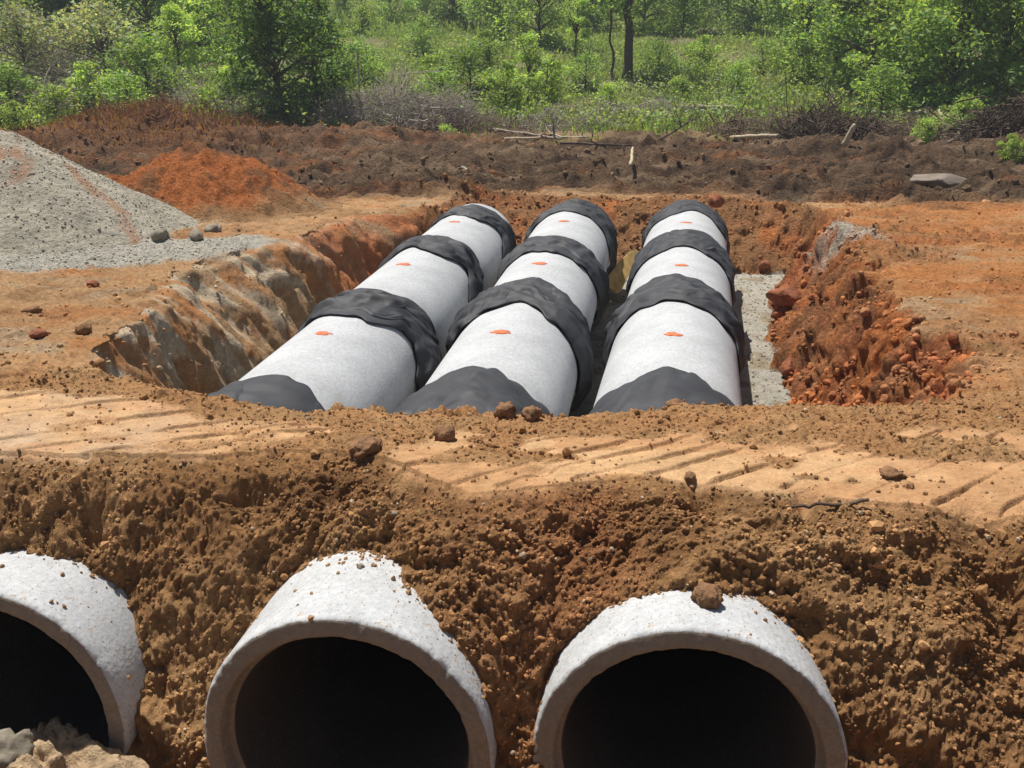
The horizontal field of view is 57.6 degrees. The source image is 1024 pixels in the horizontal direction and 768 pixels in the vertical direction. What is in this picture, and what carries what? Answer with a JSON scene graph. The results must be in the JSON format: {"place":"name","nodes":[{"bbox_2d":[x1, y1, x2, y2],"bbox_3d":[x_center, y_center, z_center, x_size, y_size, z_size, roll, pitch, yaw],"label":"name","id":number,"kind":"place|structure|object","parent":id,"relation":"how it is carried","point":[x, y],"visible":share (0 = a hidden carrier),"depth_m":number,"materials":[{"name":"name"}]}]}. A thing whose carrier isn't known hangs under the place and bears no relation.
{"place":"outdoors","nodes":[
{"label":"outdoors","id":0,"kind":"place"},
{"bbox_2d":[0,0,1023,767],"bbox_3d":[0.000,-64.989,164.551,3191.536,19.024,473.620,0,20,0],"label":"ground","id":1,"kind":"structure","parent":0,"point":[362,244],"depth_m":4.47,"materials":[{"name":"soil"}]},
{"bbox_2d":[0,100,33,131],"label":"shrub","id":2,"kind":"object","parent":1,"relation":"on","point":[10,105],"visible":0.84,"depth_m":23.99,"materials":[{"name":"green plant"}]},
{"bbox_2d":[0,728,34,767],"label":"stone","id":3,"kind":"object","parent":1,"relation":"on","point":[13,746],"visible":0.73,"depth_m":3.43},
{"bbox_2d":[0,56,43,125],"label":"shrub","id":4,"kind":"object","parent":1,"relation":"on","point":[4,79],"visible":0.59,"depth_m":27.59,"materials":[{"name":"green plant"}]},
{"bbox_2d":[0,0,86,91],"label":"shrub","id":5,"kind":"object","parent":1,"relation":"on","point":[12,16],"visible":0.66,"depth_m":32.62,"materials":[{"name":"green plant"}]},
{"bbox_2d":[15,78,77,123],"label":"shrub","id":6,"kind":"object","parent":1,"relation":"on","point":[51,93],"visible":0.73,"depth_m":26.09,"materials":[{"name":"green plant"}]},
{"bbox_2d":[0,38,123,123],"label":"shrub","id":7,"kind":"object","parent":1,"relation":"on","point":[52,101],"visible":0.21,"depth_m":28.38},
{"bbox_2d":[18,0,121,51],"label":"leafy tree","id":8,"kind":"object","parent":1,"relation":"on","point":[56,5],"visible":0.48,"depth_m":41.90,"materials":[{"name":"green plant"}]},
{"bbox_2d":[0,549,145,755],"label":"concrete pipe","id":9,"kind":"object","parent":1,"relation":"on","point":[76,661],"visible":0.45,"depth_m":3.84,"materials":[{"name":"concrete"}]},
{"bbox_2d":[0,549,835,712],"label":"spilled soil","id":10,"kind":"structure","parent":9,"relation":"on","point":[620,603],"depth_m":3.57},
{"bbox_2d":[6,716,149,767],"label":"soil block","id":11,"kind":"object","parent":1,"relation":"on","point":[57,743],"depth_m":3.62,"materials":[{"name":"stone"}]},
{"bbox_2d":[0,3,173,96],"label":"shrub","id":12,"kind":"object","parent":1,"relation":"on","point":[62,58],"visible":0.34,"depth_m":33.43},
{"bbox_2d":[14,0,163,91],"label":"shrub","id":13,"kind":"object","parent":1,"relation":"on","point":[97,18],"visible":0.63,"depth_m":33.22,"materials":[{"name":"green plant"}]},
{"bbox_2d":[63,60,130,113],"bbox_3d":[-12.806,-9.010,28.685,2.026,1.877,1.961,-13,23,-32],"label":"shrub","id":14,"kind":"object","parent":1,"relation":"on","point":[84,68],"visible":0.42,"depth_m":28.25,"materials":[{"name":"green plant"}]},
{"bbox_2d":[0,130,199,255],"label":"gravel pile","id":15,"kind":"object","parent":1,"relation":"on","point":[48,235],"visible":0.93,"depth_m":10.74,"materials":[{"name":"gravel"}]},
{"bbox_2d":[0,130,258,271],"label":"loose gravel","id":16,"kind":"structure","parent":15,"relation":"on","point":[114,253],"depth_m":10.45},
{"bbox_2d":[81,67,162,107],"bbox_3d":[-11.675,-8.596,27.782,2.153,1.642,1.851,4,20,11],"label":"shrub","id":17,"kind":"object","parent":1,"relation":"on","point":[128,80],"visible":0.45,"depth_m":27.58,"materials":[{"name":"green plant"}]},
{"bbox_2d":[81,0,199,56],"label":"bushy tree","id":18,"kind":"object","parent":1,"relation":"on","point":[152,6],"visible":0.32,"depth_m":40.90,"materials":[{"name":"green plant"}]},
{"bbox_2d":[94,25,202,105],"bbox_3d":[-12.197,-10.715,31.418,3.378,2.608,2.536,-14,24,-34],"label":"shrub","id":19,"kind":"object","parent":1,"relation":"on","point":[141,59],"visible":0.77,"depth_m":31.04,"materials":[{"name":"green plant"}]},
{"bbox_2d":[39,70,282,130],"bbox_3d":[-9.297,-7.408,24.430,6.124,1.709,4.131,-8,21,-22],"label":"brush pile","id":20,"kind":"object","parent":1,"relation":"on","point":[176,117],"visible":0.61,"depth_m":24.05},
{"bbox_2d":[144,1,212,81],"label":"bushy tree","id":21,"kind":"object","parent":1,"relation":"on","point":[171,18],"visible":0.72,"depth_m":36.52,"materials":[{"name":"green plant"}]},
{"bbox_2d":[119,60,321,125],"bbox_3d":[-8.597,-8.573,27.625,5.852,1.949,4.730,-11,22,-27],"label":"brush pile","id":22,"kind":"object","parent":1,"relation":"on","point":[231,97],"visible":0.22,"depth_m":27.30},
{"bbox_2d":[170,0,280,70],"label":"bushy tree","id":23,"kind":"object","parent":1,"relation":"on","point":[217,59],"visible":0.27,"depth_m":40.04,"materials":[{"name":"green plant"}]},
{"bbox_2d":[203,52,258,99],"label":"shrub","id":24,"kind":"object","parent":1,"relation":"on","point":[209,71],"visible":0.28,"depth_m":32.01,"materials":[{"name":"green plant"}]},
{"bbox_2d":[228,86,287,125],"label":"shrub","id":25,"kind":"object","parent":1,"relation":"on","point":[248,99],"visible":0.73,"depth_m":25.92,"materials":[{"name":"green plant"}]},
{"bbox_2d":[189,0,363,124],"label":"dark bush","id":26,"kind":"object","parent":1,"relation":"on","point":[264,26],"visible":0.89,"depth_m":26.30,"materials":[{"name":"green plant"}]},
{"bbox_2d":[255,0,365,111],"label":"dark bush","id":27,"kind":"object","parent":1,"relation":"on","point":[315,4],"visible":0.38,"depth_m":28.49,"materials":[{"name":"green plant"}]},
{"bbox_2d":[238,315,418,413],"bbox_3d":[-1.473,0.133,7.429,1.123,1.124,2.429,3,20,8],"label":"concrete pipe","id":28,"kind":"object","parent":1,"relation":"on","point":[356,362],"visible":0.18,"depth_m":7.07,"materials":[{"name":"concrete"}]},
{"bbox_2d":[207,374,325,412],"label":"fabric wrap","id":29,"kind":"object","parent":28,"relation":"on","point":[277,391],"visible":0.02,"depth_m":6.03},
{"bbox_2d":[297,288,441,389],"bbox_3d":[-1.285,-0.297,8.244,1.378,1.061,0.945,3,20,8],"label":"fabric wrap","id":30,"kind":"object","parent":28,"relation":"on","point":[410,319],"visible":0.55,"depth_m":8.01,"materials":[{"name":"fabric"}]},
{"bbox_2d":[204,550,496,767],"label":"concrete pipe","id":31,"kind":"object","parent":1,"relation":"on","point":[359,676],"visible":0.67,"depth_m":3.77,"materials":[{"name":"concrete"}]},
{"bbox_2d":[334,38,389,85],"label":"shrub","id":32,"kind":"object","parent":1,"relation":"on","point":[369,66],"visible":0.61,"depth_m":35.78,"materials":[{"name":"green plant"}]},
{"bbox_2d":[343,1,384,35],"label":"shrub","id":33,"kind":"object","parent":1,"relation":"on","point":[361,11],"visible":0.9,"depth_m":51.16,"materials":[{"name":"green plant"}]},
{"bbox_2d":[348,434,381,457],"bbox_3d":[-0.654,0.282,4.144,0.135,0.089,0.164,8,21,22],"label":"dirt clod","id":34,"kind":"object","parent":1,"relation":"on","point":[364,446],"visible":0.98,"depth_m":4.10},
{"bbox_2d":[365,0,421,25],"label":"shrub","id":35,"kind":"object","parent":1,"relation":"on","point":[386,15],"visible":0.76,"depth_m":57.24,"materials":[{"name":"green plant"}]},
{"bbox_2d":[293,53,497,132],"bbox_3d":[-3.466,-8.512,27.430,6.985,2.402,4.754,4,20,12],"label":"brush pile","id":36,"kind":"object","parent":1,"relation":"on","point":[422,106],"visible":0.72,"depth_m":26.73,"materials":[{"name":"wood"}]},
{"bbox_2d":[353,246,468,358],"bbox_3d":[-1.101,-0.696,9.694,1.123,1.124,2.429,3,20,8],"label":"concrete pipe","id":37,"kind":"object","parent":1,"relation":"on","point":[434,286],"visible":0.15,"depth_m":9.30,"materials":[{"name":"concrete"}]},
{"bbox_2d":[378,235,483,301],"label":"fabric wrap","id":38,"kind":"object","parent":37,"relation":"on","point":[463,254],"visible":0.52,"depth_m":10.37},
{"bbox_2d":[397,15,448,56],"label":"shrub","id":39,"kind":"object","parent":1,"relation":"on","point":[425,46],"visible":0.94,"depth_m":42.82,"materials":[{"name":"green plant"}]},
{"bbox_2d":[414,47,457,89],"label":"shrub","id":40,"kind":"object","parent":1,"relation":"on","point":[432,57],"visible":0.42,"depth_m":33.91,"materials":[{"name":"green plant"}]},
{"bbox_2d":[407,64,468,111],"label":"shrub","id":41,"kind":"object","parent":1,"relation":"on","point":[439,75],"visible":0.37,"depth_m":28.91,"materials":[{"name":"green plant"}]},
{"bbox_2d":[426,0,481,25],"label":"bushy tree","id":42,"kind":"object","parent":1,"relation":"on","point":[452,12],"visible":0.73,"depth_m":57.49,"materials":[{"name":"green plant"}]},
{"bbox_2d":[383,97,538,133],"bbox_3d":[-1.742,-7.582,26.644,4.882,1.158,3.014,6,20,16],"label":"brush pile","id":43,"kind":"object","parent":1,"relation":"on","point":[487,121],"visible":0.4,"depth_m":26.47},
{"bbox_2d":[423,204,508,290],"bbox_3d":[-0.712,-1.565,12.066,1.122,1.124,2.661,3,20,8],"label":"concrete pipe","id":44,"kind":"object","parent":1,"relation":"on","point":[483,240],"visible":0.2,"depth_m":11.58,"materials":[{"name":"concrete"}]},
{"bbox_2d":[429,204,515,265],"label":"fabric wrap","id":45,"kind":"object","parent":44,"relation":"on","point":[501,225],"visible":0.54,"depth_m":12.40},
{"bbox_2d":[436,35,505,100],"bbox_3d":[-1.304,-10.934,32.291,2.554,2.173,2.113,-4,20,-12],"label":"shrub","id":46,"kind":"object","parent":1,"relation":"on","point":[466,62],"visible":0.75,"depth_m":32.02,"materials":[{"name":"green plant"}]},
{"bbox_2d":[0,99,950,152],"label":"dry grass","id":47,"kind":"structure","parent":1,"relation":"on","point":[106,119],"depth_m":23.31,"materials":[{"name":"brown plant"}]},
{"bbox_2d":[472,29,510,70],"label":"shrub","id":48,"kind":"object","parent":1,"relation":"on","point":[488,55],"visible":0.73,"depth_m":37.51,"materials":[{"name":"green plant"}]},
{"bbox_2d":[454,0,542,42],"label":"bushy tree","id":49,"kind":"object","parent":1,"relation":"on","point":[475,5],"visible":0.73,"depth_m":49.87,"materials":[{"name":"green plant"}]},
{"bbox_2d":[471,59,530,114],"bbox_3d":[-0.302,-9.427,29.522,1.823,1.690,1.765,-7,21,-20],"label":"shrub","id":50,"kind":"object","parent":1,"relation":"on","point":[508,67],"visible":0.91,"depth_m":29.47,"materials":[{"name":"green plant"}]},
{"bbox_2d":[426,302,579,416],"bbox_3d":[-0.091,0.120,7.467,1.123,1.124,2.429,3,20,8],"label":"concrete pipe","id":51,"kind":"object","parent":1,"relation":"on","point":[528,347],"visible":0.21,"depth_m":7.15,"materials":[{"name":"concrete"}]},
{"bbox_2d":[391,366,549,415],"bbox_3d":[-0.397,0.681,5.639,1.365,1.034,2.127,3,20,8],"label":"fabric wrap","id":52,"kind":"object","parent":51,"relation":"on","point":[482,390],"visible":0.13,"depth_m":6.03,"materials":[{"name":"fabric"}]},
{"bbox_2d":[445,277,593,410],"bbox_3d":[0.075,-0.370,8.505,1.382,1.091,1.218,3,20,8],"label":"fabric wrap","id":53,"kind":"object","parent":51,"relation":"on","point":[557,306],"visible":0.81,"depth_m":8.16,"materials":[{"name":"fabric"}]},
{"bbox_2d":[0,366,1023,767],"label":"soil crumbs","id":54,"kind":"object","parent":1,"relation":"on","point":[874,550],"visible":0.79,"depth_m":3.74,"materials":[{"name":"soil"}]},
{"bbox_2d":[0,0,1023,142],"bbox_3d":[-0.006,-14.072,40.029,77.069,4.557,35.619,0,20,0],"label":"grass","id":55,"kind":"structure","parent":1,"relation":"on","point":[644,125],"depth_m":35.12,"materials":[{"name":"green plant"}]},
{"bbox_2d":[0,146,1023,406],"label":"dirt rubble","id":56,"kind":"object","parent":1,"relation":"on","point":[952,380],"visible":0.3,"depth_m":8.45,"materials":[{"name":"soil"}]},
{"bbox_2d":[1,0,1022,34],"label":"trees","id":57,"kind":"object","parent":1,"relation":"on","point":[455,23],"depth_m":58.43,"materials":[{"name":"green plant"}]},
{"bbox_2d":[16,107,1023,208],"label":"mud lumps","id":58,"kind":"object","parent":1,"relation":"on","point":[781,204],"visible":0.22,"depth_m":19.12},
{"bbox_2d":[504,30,550,104],"bbox_3d":[0.583,-10.597,31.269,1.505,2.461,1.352,8,21,21],"label":"sapling","id":59,"kind":"object","parent":1,"relation":"on","point":[528,57],"visible":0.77,"depth_m":31.03,"materials":[{"name":"green plant"}]},
{"bbox_2d":[486,0,575,50],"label":"bushy tree","id":60,"kind":"object","parent":1,"relation":"on","point":[545,38],"visible":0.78,"depth_m":46.52,"materials":[{"name":"green plant"}]},
{"bbox_2d":[518,57,574,109],"bbox_3d":[1.058,-9.845,30.541,1.688,1.690,1.772,-10,22,-27],"label":"shrub","id":61,"kind":"object","parent":1,"relation":"on","point":[550,78],"visible":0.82,"depth_m":30.30,"materials":[{"name":"green plant"}]},
{"bbox_2d":[495,251,598,330],"bbox_3d":[0.281,-0.710,9.731,1.123,1.124,2.429,3,20,8],"label":"concrete pipe","id":62,"kind":"object","parent":1,"relation":"on","point":[571,278],"visible":0.18,"depth_m":9.51,"materials":[{"name":"concrete"}]},
{"bbox_2d":[495,235,608,331],"bbox_3d":[0.450,-1.160,10.636,1.323,1.054,1.038,3,20,8],"label":"fabric wrap","id":63,"kind":"object","parent":62,"relation":"on","point":[577,252],"visible":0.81,"depth_m":10.32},
{"bbox_2d":[470,96,627,132],"bbox_3d":[0.775,-7.924,27.280,5.888,1.032,2.789,0,20,0],"label":"brush pile","id":64,"kind":"object","parent":1,"relation":"on","point":[535,117],"visible":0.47,"depth_m":27.23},
{"bbox_2d":[528,211,609,270],"bbox_3d":[0.670,-1.579,12.103,1.122,1.124,2.661,3,20,8],"label":"concrete pipe","id":65,"kind":"object","parent":1,"relation":"on","point":[587,232],"visible":0.14,"depth_m":11.72,"materials":[{"name":"concrete"}]},
{"bbox_2d":[524,199,617,274],"bbox_3d":[0.825,-2.026,12.985,1.304,1.074,1.186,3,20,8],"label":"fabric wrap","id":66,"kind":"object","parent":65,"relation":"on","point":[598,215],"visible":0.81,"depth_m":12.66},
{"bbox_2d":[561,0,594,58],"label":"sapling","id":67,"kind":"object","parent":1,"relation":"on","point":[578,18],"visible":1,"depth_m":41.80,"materials":[{"name":"green plant"}]},
{"bbox_2d":[564,50,606,89],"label":"shrub","id":68,"kind":"object","parent":1,"relation":"on","point":[586,68],"visible":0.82,"depth_m":34.02,"materials":[{"name":"green plant"}]},
{"bbox_2d":[575,0,638,77],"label":"thin tree","id":69,"kind":"object","parent":1,"relation":"on","point":[621,5],"visible":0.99,"depth_m":36.18,"materials":[{"name":"green plant"}]},
{"bbox_2d":[609,249,638,293],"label":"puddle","id":70,"kind":"object","parent":1,"relation":"on","point":[619,273],"visible":0.74,"depth_m":12.76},
{"bbox_2d":[622,0,633,77],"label":"bare trunk tree","id":71,"kind":"object","parent":1,"relation":"on","point":[628,53],"visible":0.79,"depth_m":36.63,"materials":[{"name":"brown plant"}]},
{"bbox_2d":[542,82,738,119],"bbox_3d":[4.237,-8.925,29.578,7.265,1.224,3.317,0,20,0],"label":"brush pile","id":72,"kind":"object","parent":1,"relation":"on","point":[647,103],"visible":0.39,"depth_m":29.74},
{"bbox_2d":[616,0,687,34],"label":"bushy tree","id":73,"kind":"object","parent":1,"relation":"on","point":[646,7],"visible":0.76,"depth_m":50.89,"materials":[{"name":"green plant"}]},
{"bbox_2d":[633,35,681,75],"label":"shrub","id":74,"kind":"object","parent":1,"relation":"on","point":[658,43],"visible":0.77,"depth_m":37.61,"materials":[{"name":"green plant"}]},
{"bbox_2d":[594,300,741,405],"bbox_3d":[1.250,0.141,7.408,1.123,1.124,2.429,4,20,10],"label":"concrete pipe","id":75,"kind":"object","parent":1,"relation":"on","point":[688,337],"visible":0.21,"depth_m":7.18,"materials":[{"name":"concrete"}]},
{"bbox_2d":[588,366,734,414],"bbox_3d":[0.879,0.690,5.593,1.222,0.995,2.186,4,20,10],"label":"fabric wrap","id":76,"kind":"object","parent":75,"relation":"on","point":[659,388],"visible":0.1,"depth_m":6.07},
{"bbox_2d":[617,246,736,347],"bbox_3d":[1.720,-0.683,9.656,1.123,1.124,2.429,4,20,10],"label":"concrete pipe","id":77,"kind":"object","parent":1,"relation":"on","point":[688,261],"visible":0.15,"depth_m":9.68,"materials":[{"name":"concrete"}]},
{"bbox_2d":[602,273,745,378],"bbox_3d":[1.518,-0.449,8.685,1.302,1.054,1.127,4,20,10],"label":"fabric wrap","id":78,"kind":"object","parent":77,"relation":"on","point":[692,291],"visible":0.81,"depth_m":8.35,"materials":[{"name":"fabric"}]},
{"bbox_2d":[568,274,790,416],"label":"bedding gravel","id":79,"kind":"structure","parent":1,"relation":"on","point":[758,359],"depth_m":11.37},
{"bbox_2d":[643,210,726,250],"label":"concrete pipe","id":80,"kind":"object","parent":1,"relation":"on","point":[694,220],"visible":0.15,"depth_m":11.94,"materials":[{"name":"concrete"}]},
{"bbox_2d":[626,229,735,306],"bbox_3d":[1.973,-1.242,10.872,1.256,1.026,1.226,4,20,10],"label":"fabric wrap","id":81,"kind":"object","parent":80,"relation":"on","point":[707,244],"visible":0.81,"depth_m":10.54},
{"bbox_2d":[641,199,729,254],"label":"fabric wrap","id":82,"kind":"object","parent":80,"relation":"on","point":[676,207],"visible":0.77,"depth_m":12.71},
{"bbox_2d":[642,0,734,33],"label":"bushy tree","id":83,"kind":"object","parent":1,"relation":"on","point":[689,17],"visible":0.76,"depth_m":52.74,"materials":[{"name":"green plant"}]},
{"bbox_2d":[533,589,847,767],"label":"concrete pipe","id":84,"kind":"object","parent":1,"relation":"on","point":[676,678],"visible":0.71,"depth_m":3.76,"materials":[{"name":"concrete"}]},
{"bbox_2d":[690,582,723,608],"bbox_3d":[0.701,0.765,3.352,0.121,0.100,0.104,11,22,28],"label":"dirt clod","id":85,"kind":"object","parent":84,"relation":"on","point":[705,595],"visible":0.98,"depth_m":3.32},
{"bbox_2d":[680,34,722,70],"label":"shrub","id":86,"kind":"object","parent":1,"relation":"on","point":[702,41],"visible":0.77,"depth_m":39.50,"materials":[{"name":"green plant"}]},
{"bbox_2d":[720,59,756,93],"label":"shrub","id":87,"kind":"object","parent":1,"relation":"on","point":[734,68],"visible":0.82,"depth_m":34.06,"materials":[{"name":"green plant"}]},
{"bbox_2d":[700,0,784,32],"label":"bushy tree","id":88,"kind":"object","parent":1,"relation":"on","point":[750,18],"visible":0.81,"depth_m":51.05,"materials":[{"name":"green plant"}]},
{"bbox_2d":[689,90,803,141],"bbox_3d":[6.989,-7.593,26.142,4.800,1.812,3.011,0,20,0],"label":"brush pile","id":89,"kind":"object","parent":1,"relation":"on","point":[742,121],"visible":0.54,"depth_m":25.77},
{"bbox_2d":[743,38,785,73],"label":"shrub","id":90,"kind":"object","parent":1,"relation":"on","point":[761,51],"visible":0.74,"depth_m":38.44,"materials":[{"name":"green plant"}]},
{"bbox_2d":[766,286,800,306],"bbox_3d":[3.489,-1.119,11.950,0.454,0.275,0.293,6,20,17],"label":"rock","id":91,"kind":"object","parent":1,"relation":"on","point":[785,296],"visible":0.95,"depth_m":11.85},
{"bbox_2d":[759,31,824,81],"bbox_3d":[10.815,-12.515,35.612,2.445,1.883,2.113,-18,26,-41],"label":"shrub","id":92,"kind":"object","parent":1,"relation":"on","point":[785,57],"visible":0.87,"depth_m":35.56,"materials":[{"name":"green plant"}]},
{"bbox_2d":[750,0,856,60],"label":"bushy tree","id":93,"kind":"object","parent":1,"relation":"on","point":[808,14],"visible":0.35,"depth_m":40.84,"materials":[{"name":"green plant"}]},
{"bbox_2d":[760,58,910,140],"bbox_3d":[7.983,-6.855,23.405,4.408,2.645,3.569,0,20,0],"label":"root heap","id":94,"kind":"object","parent":1,"relation":"on","point":[831,122],"visible":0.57,"depth_m":23.40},
{"bbox_2d":[782,0,901,82],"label":"bushy tree","id":95,"kind":"object","parent":1,"relation":"on","point":[843,6],"visible":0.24,"depth_m":35.42,"materials":[{"name":"green plant"}]},
{"bbox_2d":[791,0,949,89],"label":"bushy tree","id":96,"kind":"object","parent":1,"relation":"on","point":[838,35],"visible":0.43,"depth_m":32.65,"materials":[{"name":"green plant"}]},
{"bbox_2d":[852,57,917,120],"bbox_3d":[11.020,-8.759,27.847,1.902,1.956,2.416,-2,20,-5],"label":"shrub","id":97,"kind":"object","parent":1,"relation":"on","point":[894,74],"visible":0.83,"depth_m":27.48,"materials":[{"name":"green plant"}]},
{"bbox_2d":[838,100,970,139],"bbox_3d":[10.189,-7.056,25.152,4.378,1.426,3.363,11,22,28],"label":"brush pile","id":98,"kind":"object","parent":1,"relation":"on","point":[903,126],"visible":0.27,"depth_m":24.87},
{"bbox_2d":[841,0,989,101],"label":"bushy tree","id":99,"kind":"object","parent":1,"relation":"on","point":[857,58],"visible":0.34,"depth_m":30.02,"materials":[{"name":"green plant"}]},
{"bbox_2d":[910,114,948,144],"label":"shrub","id":100,"kind":"object","parent":1,"relation":"on","point":[927,123],"visible":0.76,"depth_m":23.15,"materials":[{"name":"green plant"}]},
{"bbox_2d":[910,173,966,187],"bbox_3d":[8.069,-3.816,17.469,1.120,0.274,0.646,7,21,18],"label":"rock","id":101,"kind":"object","parent":1,"relation":"on","point":[944,180],"visible":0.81,"depth_m":17.30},
{"bbox_2d":[877,0,1023,116],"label":"bushy tree","id":102,"kind":"object","parent":1,"relation":"on","point":[933,21],"visible":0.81,"depth_m":27.68,"materials":[{"name":"green plant"}]},
{"bbox_2d":[929,92,985,125],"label":"shrub","id":103,"kind":"object","parent":1,"relation":"on","point":[968,105],"visible":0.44,"depth_m":25.76,"materials":[{"name":"green plant"}]},
{"bbox_2d":[921,0,1002,86],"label":"thin tree","id":104,"kind":"object","parent":1,"relation":"on","point":[980,14],"visible":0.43,"depth_m":27.75,"materials":[{"name":"green plant"}]},
{"bbox_2d":[926,83,1023,143],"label":"root heap","id":105,"kind":"object","parent":1,"relation":"on","point":[1003,122],"visible":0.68,"depth_m":21.29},
{"bbox_2d":[936,0,1023,112],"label":"bushy tree","id":106,"kind":"object","parent":1,"relation":"on","point":[1016,53],"visible":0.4,"depth_m":28.02,"materials":[{"name":"green plant"}]},
{"bbox_2d":[971,0,1023,106],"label":"bushy tree","id":107,"kind":"object","parent":1,"relation":"on","point":[1019,76],"visible":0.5,"depth_m":27.43,"materials":[{"name":"green plant"}]},
{"bbox_2d":[995,133,1023,164],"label":"shrub","id":108,"kind":"object","parent":1,"relation":"on","point":[1005,152],"visible":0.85,"depth_m":19.69,"materials":[{"name":"green plant"}]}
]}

